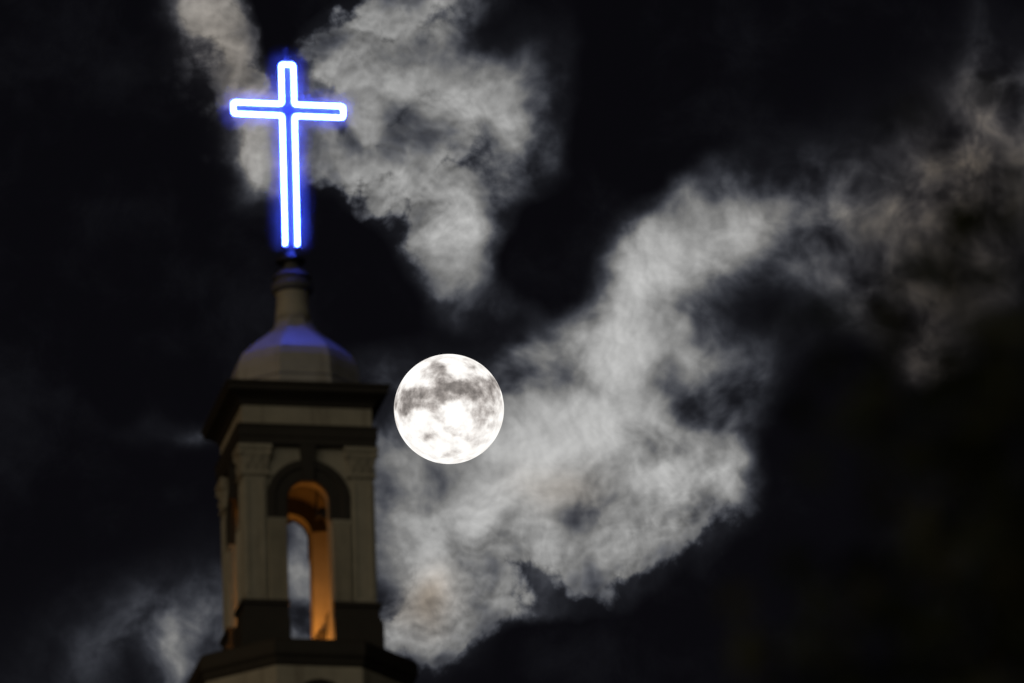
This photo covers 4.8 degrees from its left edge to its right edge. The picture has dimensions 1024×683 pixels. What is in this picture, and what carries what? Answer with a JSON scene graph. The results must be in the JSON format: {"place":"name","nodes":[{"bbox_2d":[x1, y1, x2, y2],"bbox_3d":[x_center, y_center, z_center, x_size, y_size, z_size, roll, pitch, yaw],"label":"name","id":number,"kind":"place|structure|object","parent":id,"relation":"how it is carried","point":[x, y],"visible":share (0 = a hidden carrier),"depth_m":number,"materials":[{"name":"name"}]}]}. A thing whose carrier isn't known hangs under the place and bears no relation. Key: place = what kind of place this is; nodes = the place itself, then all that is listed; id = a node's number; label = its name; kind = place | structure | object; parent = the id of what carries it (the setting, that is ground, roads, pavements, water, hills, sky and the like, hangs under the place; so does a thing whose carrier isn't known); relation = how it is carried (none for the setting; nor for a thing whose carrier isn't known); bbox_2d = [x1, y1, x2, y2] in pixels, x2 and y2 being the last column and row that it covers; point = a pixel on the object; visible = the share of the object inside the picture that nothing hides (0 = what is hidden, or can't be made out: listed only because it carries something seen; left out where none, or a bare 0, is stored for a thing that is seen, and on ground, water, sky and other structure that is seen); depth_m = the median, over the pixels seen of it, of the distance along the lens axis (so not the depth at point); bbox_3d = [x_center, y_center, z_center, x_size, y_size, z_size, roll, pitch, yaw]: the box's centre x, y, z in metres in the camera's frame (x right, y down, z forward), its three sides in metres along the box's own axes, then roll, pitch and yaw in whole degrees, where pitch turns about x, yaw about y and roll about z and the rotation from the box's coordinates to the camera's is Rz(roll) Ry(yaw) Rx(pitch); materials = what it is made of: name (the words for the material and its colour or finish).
{"place":"outdoors","nodes":[
{"label":"outdoors","id":0,"kind":"place"},
{"bbox_2d":[187,261,417,682],"bbox_3d":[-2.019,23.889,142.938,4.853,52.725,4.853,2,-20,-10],"label":"bell tower","id":1,"kind":"structure","parent":0,"point":[289,429],"depth_m":149.91,"materials":[{"name":"beige paint"}]},
{"bbox_2d":[232,42,344,266],"bbox_3d":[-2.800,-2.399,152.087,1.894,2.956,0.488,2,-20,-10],"label":"neon cross","id":2,"kind":"object","parent":1,"relation":"on","point":[287,112],"visible":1,"depth_m":152.17,"materials":[{"name":"glass"}]},
{"bbox_2d":[305,679,334,682],"bbox_3d":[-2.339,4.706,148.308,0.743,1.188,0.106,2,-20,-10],"label":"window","id":3,"kind":"structure","parent":1,"relation":"in","point":[313,680],"depth_m":148.44,"materials":[{"name":"black glass"}]},
{"bbox_2d":[315,491,326,519],"bbox_3d":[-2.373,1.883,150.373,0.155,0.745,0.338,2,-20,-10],"label":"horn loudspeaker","id":4,"kind":"object","parent":1,"relation":"attached to","point":[321,512],"visible":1,"depth_m":150.22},
{"bbox_2d":[394,354,503,463],"bbox_3d":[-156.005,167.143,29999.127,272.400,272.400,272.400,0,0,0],"label":"moon","id":5,"kind":"object","parent":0,"point":[448,408],"visible":1,"depth_m":29902.48,"materials":[{"name":"white"}]},
{"bbox_2d":[0,0,1023,682],"label":"sky","id":6,"kind":"structure","parent":0,"point":[604,208],"materials":[{"name":"black"}]},
{"bbox_2d":[715,45,1023,682],"bbox_3d":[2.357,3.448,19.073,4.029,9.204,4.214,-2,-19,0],"label":"tree","id":7,"kind":"object","parent":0,"point":[964,444],"visible":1,"depth_m":19.87,"materials":[{"name":"black plant"}]}
]}

